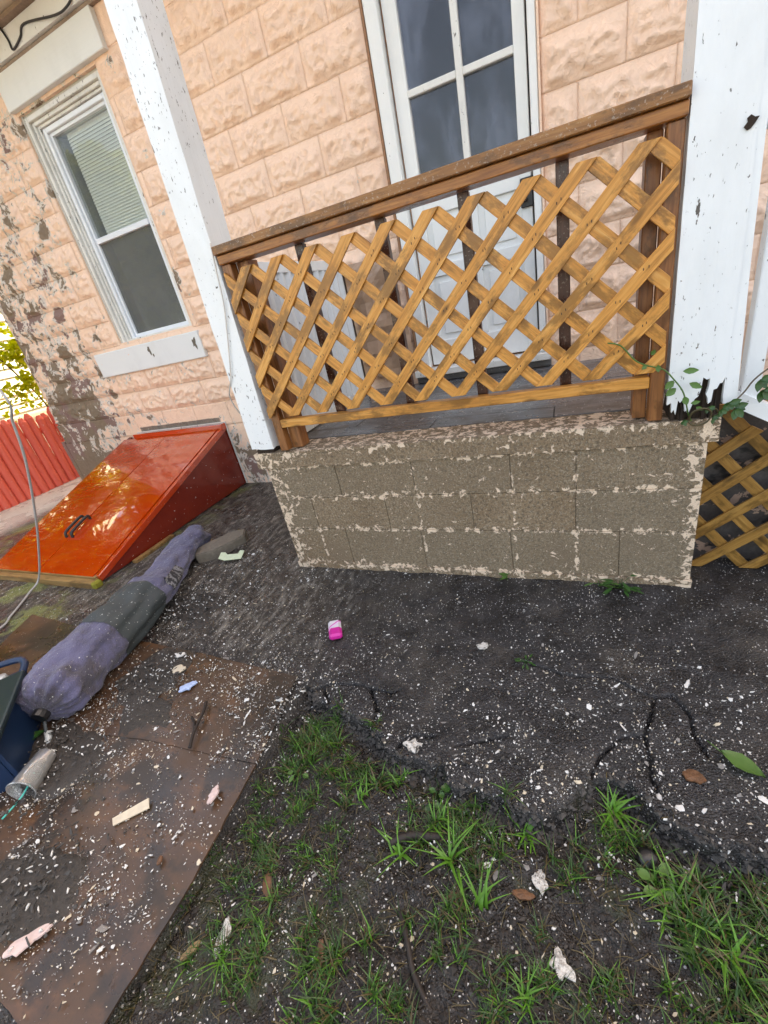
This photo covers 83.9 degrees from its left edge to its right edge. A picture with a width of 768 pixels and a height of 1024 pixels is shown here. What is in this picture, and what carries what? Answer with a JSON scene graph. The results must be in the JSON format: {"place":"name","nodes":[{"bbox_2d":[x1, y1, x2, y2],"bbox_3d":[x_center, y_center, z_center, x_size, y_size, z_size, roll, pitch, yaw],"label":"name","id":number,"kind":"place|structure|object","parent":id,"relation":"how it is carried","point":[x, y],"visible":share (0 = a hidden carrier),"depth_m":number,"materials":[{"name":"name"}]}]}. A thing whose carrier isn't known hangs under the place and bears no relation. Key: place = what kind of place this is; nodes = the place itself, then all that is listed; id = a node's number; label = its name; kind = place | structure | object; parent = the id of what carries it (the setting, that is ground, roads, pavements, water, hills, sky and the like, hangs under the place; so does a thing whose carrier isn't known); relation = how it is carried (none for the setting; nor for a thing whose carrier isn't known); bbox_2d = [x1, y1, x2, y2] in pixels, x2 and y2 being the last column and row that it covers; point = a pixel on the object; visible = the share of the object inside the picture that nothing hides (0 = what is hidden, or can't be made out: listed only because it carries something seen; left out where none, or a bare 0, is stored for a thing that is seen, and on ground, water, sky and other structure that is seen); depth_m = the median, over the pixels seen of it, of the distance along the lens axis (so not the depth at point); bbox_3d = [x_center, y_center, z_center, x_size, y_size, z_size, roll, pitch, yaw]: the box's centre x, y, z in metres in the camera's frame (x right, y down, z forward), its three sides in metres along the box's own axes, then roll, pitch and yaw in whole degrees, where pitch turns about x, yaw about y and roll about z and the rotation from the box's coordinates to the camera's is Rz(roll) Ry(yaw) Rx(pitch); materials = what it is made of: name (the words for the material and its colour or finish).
{"place":"outdoors","nodes":[
{"label":"outdoors","id":0,"kind":"place"},
{"bbox_2d":[0,349,767,1023],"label":"ground","id":1,"kind":"structure","parent":0,"point":[566,625],"depth_m":1.33,"materials":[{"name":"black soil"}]},
{"bbox_2d":[0,322,48,422],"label":"climbing vine","id":2,"kind":"object","parent":1,"relation":"on","point":[13,352],"visible":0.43,"depth_m":5.70,"materials":[{"name":"green plant"}]},
{"bbox_2d":[0,312,59,453],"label":"neighbour house","id":3,"kind":"structure","parent":1,"relation":"on","point":[8,374],"depth_m":6.69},
{"bbox_2d":[0,614,76,674],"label":"fibre board","id":4,"kind":"object","parent":1,"relation":"on","point":[33,639],"visible":0.55,"depth_m":2.34,"materials":[{"name":"brown wood"}]},
{"bbox_2d":[0,407,79,511],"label":"fence","id":5,"kind":"object","parent":1,"relation":"on","point":[50,469],"visible":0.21,"depth_m":5.31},
{"bbox_2d":[15,525,210,743],"bbox_3d":[-1.331,0.456,2.326,0.329,0.236,1.588,-10,26,6],"label":"umbrella bag","id":6,"kind":"object","parent":1,"relation":"on","point":[65,677],"visible":0.98,"depth_m":1.94,"materials":[{"name":"fabric"}]},
{"bbox_2d":[0,421,247,589],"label":"cellar door","id":7,"kind":"structure","parent":1,"relation":"on","point":[140,496],"depth_m":3.44,"materials":[{"name":"red metal"}]},
{"bbox_2d":[0,435,166,571],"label":"door leaf","id":8,"kind":"structure","parent":7,"relation":"in","point":[55,528],"depth_m":3.61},
{"bbox_2d":[41,429,216,576],"bbox_3d":[-1.989,-0.144,3.445,0.626,0.524,1.503,0,28,24],"label":"door leaf","id":9,"kind":"structure","parent":7,"relation":"in","point":[87,550],"depth_m":3.32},
{"bbox_2d":[0,719,258,1023],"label":"fibre board","id":10,"kind":"object","parent":1,"relation":"on","point":[231,782],"visible":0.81,"depth_m":1.23,"materials":[{"name":"brown wood"}]},
{"bbox_2d":[0,656,40,793],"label":"plastic tub","id":11,"kind":"object","parent":10,"relation":"on","point":[18,727],"visible":0.73,"depth_m":1.61,"materials":[{"name":"blue plastic"}]},
{"bbox_2d":[0,673,8,679],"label":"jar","id":12,"kind":"object","parent":11,"relation":"in","point":[3,675],"visible":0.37,"depth_m":1.77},
{"bbox_2d":[2,923,52,958],"bbox_3d":[-0.902,1.086,1.083,0.110,0.007,0.045,-23,19,-23],"label":"paint flake","id":13,"kind":"object","parent":10,"relation":"on","point":[20,945],"visible":1,"depth_m":1.08,"materials":[{"name":"white paint"}]},
{"bbox_2d":[1,748,56,819],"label":"plastic cup","id":14,"kind":"object","parent":10,"relation":"on","point":[32,773],"visible":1,"depth_m":1.49,"materials":[{"name":"white"}]},
{"bbox_2d":[0,847,86,940],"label":"dirt pile","id":15,"kind":"object","parent":10,"relation":"on","point":[76,867],"visible":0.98,"depth_m":1.19,"materials":[{"name":"soil"}]},
{"bbox_2d":[22,722,103,799],"bbox_3d":[-1.244,0.917,1.613,0.485,0.018,0.283,0,28,24],"label":"dirt pile","id":16,"kind":"object","parent":10,"relation":"on","point":[66,779],"visible":0.45,"depth_m":1.57,"materials":[{"name":"brown soil"}]},
{"bbox_2d":[32,730,43,739],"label":"fallen leaf","id":17,"kind":"object","parent":16,"relation":"on","point":[37,733],"visible":0.43,"depth_m":1.71,"materials":[{"name":"green plant"}]},
{"bbox_2d":[112,798,149,825],"bbox_3d":[-0.790,0.941,1.337,0.107,0.006,0.030,-22,47,-19],"label":"wood offcut","id":18,"kind":"object","parent":10,"relation":"on","point":[138,808],"visible":1,"depth_m":1.33,"materials":[{"name":"beige wood"}]},
{"bbox_2d":[157,855,162,865],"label":"dead leaf","id":19,"kind":"object","parent":10,"relation":"on","point":[160,859],"visible":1,"depth_m":1.19,"materials":[{"name":"brown plant"}]},
{"bbox_2d":[207,785,218,804],"bbox_3d":[-0.531,0.878,1.331,0.028,0.007,0.059,-12,21,17],"label":"paint flake","id":20,"kind":"object","parent":10,"relation":"on","point":[213,794],"visible":1,"depth_m":1.33,"materials":[{"name":"white paint"}]},
{"bbox_2d":[56,641,296,763],"bbox_3d":[-0.952,0.762,1.798,1.281,0.014,0.480,0,28,24],"label":"fibre board","id":21,"kind":"object","parent":1,"relation":"on","point":[203,743],"visible":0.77,"depth_m":1.68,"materials":[{"name":"brown wood"}]},
{"bbox_2d":[118,698,171,738],"bbox_3d":[-0.944,0.808,1.697,0.274,0.016,0.208,-13,26,0],"label":"dirt pile","id":22,"kind":"object","parent":21,"relation":"on","point":[144,712],"visible":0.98,"depth_m":1.69,"materials":[{"name":"soil"}]},
{"bbox_2d":[115,647,192,706],"bbox_3d":[-1.024,0.732,1.887,0.338,0.018,0.330,9,33,38],"label":"dirt pile","id":23,"kind":"object","parent":21,"relation":"on","point":[133,697],"visible":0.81,"depth_m":1.88,"materials":[{"name":"soil"}]},
{"bbox_2d":[172,664,185,673],"bbox_3d":[-0.904,0.691,1.883,0.072,0.007,0.047,-9,28,15],"label":"paint flake","id":24,"kind":"object","parent":23,"relation":"on","point":[180,667],"visible":1,"depth_m":1.88,"materials":[{"name":"beige paint"}]},
{"bbox_2d":[175,652,184,657],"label":"paint flake","id":25,"kind":"object","parent":23,"relation":"on","point":[178,655],"visible":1,"depth_m":1.97,"materials":[{"name":"white paint"}]},
{"bbox_2d":[178,681,197,692],"bbox_3d":[-0.814,0.725,1.774,0.077,0.007,0.042,-20,28,-24],"label":"paint flake","id":26,"kind":"object","parent":21,"relation":"on","point":[187,686],"visible":1,"depth_m":1.77,"materials":[{"name":"paint"}]},
{"bbox_2d":[188,701,207,748],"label":"twig","id":27,"kind":"object","parent":21,"relation":"on","point":[195,725],"visible":1,"depth_m":1.58,"materials":[{"name":"brown wood"}]},
{"bbox_2d":[180,940,200,960],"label":"dead leaf","id":28,"kind":"object","parent":1,"relation":"on","point":[187,950],"visible":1,"depth_m":1.05,"materials":[{"name":"beige plant"}]},
{"bbox_2d":[155,592,228,627],"bbox_3d":[-1.052,0.533,2.341,0.507,0.021,0.325,0,28,24],"label":"dirt pile","id":29,"kind":"object","parent":1,"relation":"on","point":[196,621],"visible":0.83,"depth_m":2.32,"materials":[{"name":"grey soil"}]},
{"bbox_2d":[186,922,238,992],"bbox_3d":[-0.398,1.065,1.012,0.160,0.045,0.124,0,28,24],"label":"grass tuft","id":30,"kind":"object","parent":1,"relation":"on","point":[219,962],"visible":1,"depth_m":1.01,"materials":[{"name":"green plant"}]},
{"bbox_2d":[195,529,247,562],"bbox_3d":[-1.101,0.227,2.917,0.374,0.074,0.174,-29,30,-29],"label":"stone slab","id":31,"kind":"object","parent":1,"relation":"on","point":[216,547],"depth_m":2.87,"materials":[{"name":"grey stone"}]},
{"bbox_2d":[214,916,231,959],"bbox_3d":[-0.398,1.054,1.058,0.035,0.007,0.082,-13,30,11],"label":"paint flake","id":32,"kind":"object","parent":1,"relation":"on","point":[227,925],"visible":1,"depth_m":1.06,"materials":[{"name":"white paint"}]},
{"bbox_2d":[218,550,243,560],"bbox_3d":[-0.983,0.279,2.748,0.155,0.004,0.097,0,37,7],"label":"paper note","id":33,"kind":"object","parent":1,"relation":"on","point":[224,556],"visible":1,"depth_m":2.74,"materials":[{"name":"white paper"}]},
{"bbox_2d":[262,873,270,897],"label":"dead leaf","id":34,"kind":"object","parent":1,"relation":"on","point":[268,881],"visible":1,"depth_m":1.14,"materials":[{"name":"brown plant"}]},
{"bbox_2d":[287,768,308,782],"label":"weed","id":35,"kind":"object","parent":1,"relation":"on","point":[292,776],"visible":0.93,"depth_m":1.40,"materials":[{"name":"green plant"}]},
{"bbox_2d":[316,939,323,975],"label":"dead leaf","id":36,"kind":"object","parent":1,"relation":"on","point":[320,945],"visible":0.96,"depth_m":1.00,"materials":[{"name":"brown plant"}]},
{"bbox_2d":[328,620,342,639],"bbox_3d":[-0.218,0.527,1.912,0.058,0.032,0.112,-10,22,-7],"label":"drink carton","id":37,"kind":"object","parent":1,"relation":"on","point":[335,629],"visible":1,"depth_m":1.89,"materials":[{"name":"pink cardboard"}]},
{"bbox_2d":[347,775,375,809],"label":"grass tuft","id":38,"kind":"object","parent":1,"relation":"on","point":[362,793],"visible":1,"depth_m":1.30,"materials":[{"name":"green plant"}]},
{"bbox_2d":[0,546,767,987],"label":"rubble","id":39,"kind":"object","parent":1,"relation":"on","point":[72,834],"visible":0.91,"depth_m":1.29,"materials":[{"name":"white stone"}]},
{"bbox_2d":[0,0,767,482],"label":"house","id":40,"kind":"structure","parent":1,"relation":"on","point":[304,106],"depth_m":2.72,"materials":[{"name":"beige brick"}]},
{"bbox_2d":[0,389,40,628],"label":"cable","id":41,"kind":"object","parent":40,"relation":"hanging from","point":[31,492],"visible":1,"depth_m":2.48,"materials":[{"name":"grey rubber"}]},
{"bbox_2d":[0,0,71,50],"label":"cable","id":42,"kind":"object","parent":40,"relation":"attached to","point":[40,18],"visible":1,"depth_m":2.72,"materials":[{"name":"black rubber"}]},
{"bbox_2d":[21,68,191,342],"bbox_3d":[-2.027,-2.306,3.465,1.300,2.000,0.380,0,28,24],"label":"window","id":43,"kind":"structure","parent":40,"relation":"in","point":[75,135],"depth_m":3.38,"materials":[{"name":"white metal"}]},
{"bbox_2d":[344,252,414,376],"bbox_3d":[-0.047,-1.278,2.863,0.430,0.720,0.051,0,28,24],"label":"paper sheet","id":44,"kind":"object","parent":40,"relation":"attached to","point":[363,305],"visible":0.29,"depth_m":2.85,"materials":[{"name":"beige paper"}]},
{"bbox_2d":[380,0,538,364],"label":"door","id":45,"kind":"structure","parent":40,"relation":"in","point":[459,68],"depth_m":2.63,"materials":[{"name":"white glass"}]},
{"bbox_2d":[0,488,767,1023],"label":"paint chips","id":46,"kind":"object","parent":1,"relation":"on","point":[680,808],"visible":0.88,"depth_m":1.29,"materials":[{"name":"white paint"}]},
{"bbox_2d":[0,520,767,1016],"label":"leaf crumbs","id":47,"kind":"object","parent":1,"relation":"on","point":[326,796],"visible":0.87,"depth_m":1.30,"materials":[{"name":"brown plant"}]},
{"bbox_2d":[374,816,418,877],"bbox_3d":[0.034,0.909,1.169,0.129,0.049,0.173,-11,26,4],"label":"grass tuft","id":48,"kind":"object","parent":1,"relation":"on","point":[397,851],"visible":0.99,"depth_m":1.15,"materials":[{"name":"green plant"}]},
{"bbox_2d":[388,764,421,779],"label":"grass tuft","id":49,"kind":"object","parent":1,"relation":"on","point":[405,772],"visible":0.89,"depth_m":1.34,"materials":[{"name":"green plant"}]},
{"bbox_2d":[403,738,422,753],"bbox_3d":[0.091,0.747,1.370,0.064,0.007,0.048,-2,34,18],"label":"paint flake","id":50,"kind":"object","parent":1,"relation":"on","point":[412,744],"visible":1,"depth_m":1.37,"materials":[{"name":"white paint"}]},
{"bbox_2d":[389,830,440,845],"bbox_3d":[0.085,0.889,1.171,0.143,0.028,0.032,-10,26,6],"label":"stick","id":51,"kind":"object","parent":1,"relation":"on","point":[427,835],"visible":1,"depth_m":1.17,"materials":[{"name":"brown wood"}]},
{"bbox_2d":[398,910,433,1013],"bbox_3d":[0.063,1.004,0.960,0.026,0.023,0.180,-19,26,-12],"label":"stick","id":52,"kind":"object","parent":1,"relation":"on","point":[416,982],"visible":0.99,"depth_m":0.94,"materials":[{"name":"brown wood"}]},
{"bbox_2d":[419,792,455,844],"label":"grass tuft","id":53,"kind":"object","parent":1,"relation":"on","point":[434,818],"visible":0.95,"depth_m":1.20,"materials":[{"name":"green plant"}]},
{"bbox_2d":[425,783,450,814],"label":"weed","id":54,"kind":"object","parent":1,"relation":"on","point":[445,787],"visible":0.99,"depth_m":1.24,"materials":[{"name":"green plant"}]},
{"bbox_2d":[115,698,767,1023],"bbox_3d":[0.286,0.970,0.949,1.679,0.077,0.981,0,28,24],"label":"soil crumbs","id":55,"kind":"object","parent":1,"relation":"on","point":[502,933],"visible":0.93,"depth_m":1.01,"materials":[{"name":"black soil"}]},
{"bbox_2d":[122,687,765,1023],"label":"straw","id":56,"kind":"object","parent":1,"relation":"on","point":[587,942],"visible":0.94,"depth_m":1.01,"materials":[{"name":"green plant"}]},
{"bbox_2d":[402,813,485,923],"bbox_3d":[0.151,0.875,1.108,0.227,0.073,0.260,0,28,24],"label":"grass tuft","id":57,"kind":"object","parent":1,"relation":"on","point":[442,854],"visible":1,"depth_m":1.10,"materials":[{"name":"green plant"}]},
{"bbox_2d":[448,892,458,904],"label":"dead leaf","id":58,"kind":"object","parent":1,"relation":"on","point":[453,896],"visible":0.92,"depth_m":1.04,"materials":[{"name":"brown plant"}]},
{"bbox_2d":[168,688,767,1023],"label":"grass","id":59,"kind":"structure","parent":1,"relation":"on","point":[684,947],"depth_m":0.98,"materials":[{"name":"green plant"}]},
{"bbox_2d":[476,642,488,649],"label":"paint flake","id":60,"kind":"object","parent":1,"relation":"on","point":[483,645],"visible":1,"depth_m":1.66,"materials":[{"name":"white paint"}]},
{"bbox_2d":[460,854,510,911],"bbox_3d":[0.246,0.885,1.033,0.108,0.090,0.085,-16,26,-7],"label":"grass tuft","id":61,"kind":"object","parent":1,"relation":"on","point":[482,896],"visible":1,"depth_m":1.02,"materials":[{"name":"green plant"}]},
{"bbox_2d":[254,351,720,587],"bbox_3d":[0.532,-0.284,2.511,1.976,0.773,1.319,0,28,24],"label":"porch","id":62,"kind":"object","parent":1,"relation":"on","point":[595,488],"visible":0.84,"depth_m":1.88,"materials":[{"name":"grey concrete"}]},
{"bbox_2d":[104,0,280,453],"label":"porch post","id":63,"kind":"object","parent":62,"relation":"on","point":[144,38],"visible":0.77,"depth_m":1.68,"materials":[{"name":"white wood"}]},
{"bbox_2d":[209,243,240,414],"bbox_3d":[-0.737,-0.742,2.029,0.114,0.862,0.284,-24,28,-21],"label":"cable","id":64,"kind":"object","parent":63,"relation":"attached to","point":[226,325],"visible":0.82,"depth_m":1.89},
{"bbox_2d":[257,261,365,431],"bbox_3d":[-0.374,-1.008,2.530,0.042,0.835,0.960,0,28,24],"label":"corrugated panel","id":65,"kind":"object","parent":62,"relation":"on","point":[297,318],"visible":0.28,"depth_m":2.46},
{"bbox_2d":[211,80,692,450],"bbox_3d":[0.150,-0.724,1.654,1.622,0.891,0.145,0,28,24],"label":"porch railing","id":66,"kind":"object","parent":62,"relation":"on","point":[653,201],"visible":1,"depth_m":1.47,"materials":[{"name":"brown wood"}]},
{"bbox_2d":[663,0,767,421],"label":"porch post","id":67,"kind":"object","parent":62,"relation":"on","point":[725,60],"visible":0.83,"depth_m":1.17,"materials":[{"name":"white wood"}]},
{"bbox_2d":[607,342,767,425],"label":"creeper","id":68,"kind":"object","parent":67,"relation":"attached to","point":[739,405],"visible":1,"depth_m":1.36,"materials":[{"name":"green plant"}]},
{"bbox_2d":[499,573,509,579],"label":"weed","id":69,"kind":"object","parent":1,"relation":"on","point":[504,575],"visible":1,"depth_m":1.99,"materials":[{"name":"green plant"}]},
{"bbox_2d":[498,812,546,855],"bbox_3d":[0.370,0.857,1.136,0.197,0.055,0.144,-32,32,-34],"label":"grass tuft","id":70,"kind":"object","parent":1,"relation":"on","point":[530,827],"visible":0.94,"depth_m":1.14,"materials":[{"name":"green plant"}]},
{"bbox_2d":[512,889,535,900],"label":"dead leaf","id":71,"kind":"object","parent":1,"relation":"on","point":[522,894],"visible":1,"depth_m":1.02,"materials":[{"name":"brown plant"}]},
{"bbox_2d":[515,654,535,668],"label":"weed","id":72,"kind":"object","parent":1,"relation":"on","point":[526,662],"visible":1,"depth_m":1.56,"materials":[{"name":"green plant"}]},
{"bbox_2d":[504,959,548,1023],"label":"grass tuft","id":73,"kind":"object","parent":1,"relation":"on","point":[525,996],"visible":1,"depth_m":0.87,"materials":[{"name":"green plant"}]},
{"bbox_2d":[305,684,767,893],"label":"edge rubble","id":74,"kind":"object","parent":1,"relation":"on","point":[503,820],"visible":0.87,"depth_m":1.16,"materials":[{"name":"grey gravel"}]},
{"bbox_2d":[532,869,548,895],"bbox_3d":[0.376,0.892,1.032,0.036,0.007,0.056,-11,18,10],"label":"paint flake","id":75,"kind":"object","parent":1,"relation":"on","point":[538,881],"visible":0.97,"depth_m":1.03,"materials":[{"name":"white paint"}]},
{"bbox_2d":[549,946,575,982],"bbox_3d":[0.375,0.958,0.899,0.038,0.007,0.059,-25,24,-22],"label":"paint flake","id":76,"kind":"object","parent":1,"relation":"on","point":[562,966],"visible":1,"depth_m":0.90,"materials":[{"name":"white paint"}]},
{"bbox_2d":[584,581,619,587],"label":"weed","id":77,"kind":"object","parent":1,"relation":"on","point":[608,586],"visible":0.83,"depth_m":1.83,"materials":[{"name":"green plant"}]},
{"bbox_2d":[595,781,647,852],"bbox_3d":[0.637,0.786,1.131,0.172,0.069,0.240,-9,26,8],"label":"grass tuft","id":78,"kind":"object","parent":1,"relation":"on","point":[614,803],"visible":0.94,"depth_m":1.14,"materials":[{"name":"green plant"}]},
{"bbox_2d":[600,574,643,596],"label":"weed","id":79,"kind":"object","parent":1,"relation":"on","point":[626,589],"visible":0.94,"depth_m":1.77,"materials":[{"name":"green plant"}]},
{"bbox_2d":[636,846,657,867],"bbox_3d":[0.632,0.831,1.029,0.044,0.018,0.044,0,28,24],"label":"stone","id":80,"kind":"object","parent":1,"relation":"on","point":[647,853],"visible":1,"depth_m":1.02,"materials":[{"name":"grey stone"}]},
{"bbox_2d":[635,862,679,905],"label":"weed","id":81,"kind":"object","parent":1,"relation":"on","point":[643,873],"visible":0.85,"depth_m":0.98,"materials":[{"name":"green plant"}]},
{"bbox_2d":[621,833,707,931],"bbox_3d":[0.643,0.850,0.966,0.201,0.059,0.147,-32,32,-35],"label":"grass tuft","id":82,"kind":"object","parent":1,"relation":"on","point":[658,893],"visible":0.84,"depth_m":0.96,"materials":[{"name":"green plant"}]},
{"bbox_2d":[682,769,706,784],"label":"dead leaf","id":83,"kind":"object","parent":1,"relation":"on","point":[692,775],"visible":1,"depth_m":1.12,"materials":[{"name":"brown plant"}]},
{"bbox_2d":[662,897,767,1014],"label":"grass tuft","id":84,"kind":"object","parent":1,"relation":"on","point":[736,947],"visible":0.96,"depth_m":0.86,"materials":[{"name":"green plant"}]},
{"bbox_2d":[692,400,767,567],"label":"lattice skirt","id":85,"kind":"object","parent":1,"relation":"on","point":[750,435],"visible":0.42,"depth_m":1.66,"materials":[{"name":"brown wood"}]},
{"bbox_2d":[692,399,767,558],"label":"side stairs","id":86,"kind":"structure","parent":1,"relation":"on","point":[742,456],"depth_m":1.70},
{"bbox_2d":[720,121,767,421],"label":"stair railing","id":87,"kind":"object","parent":86,"relation":"on","point":[754,353],"visible":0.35,"depth_m":1.34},
{"bbox_2d":[706,740,765,777],"bbox_3d":[0.938,0.652,1.139,0.056,0.015,0.124,-15,26,-5],"label":"fallen leaf","id":88,"kind":"object","parent":1,"relation":"on","point":[741,762],"visible":1,"depth_m":1.13,"materials":[{"name":"green plant"}]}
]}

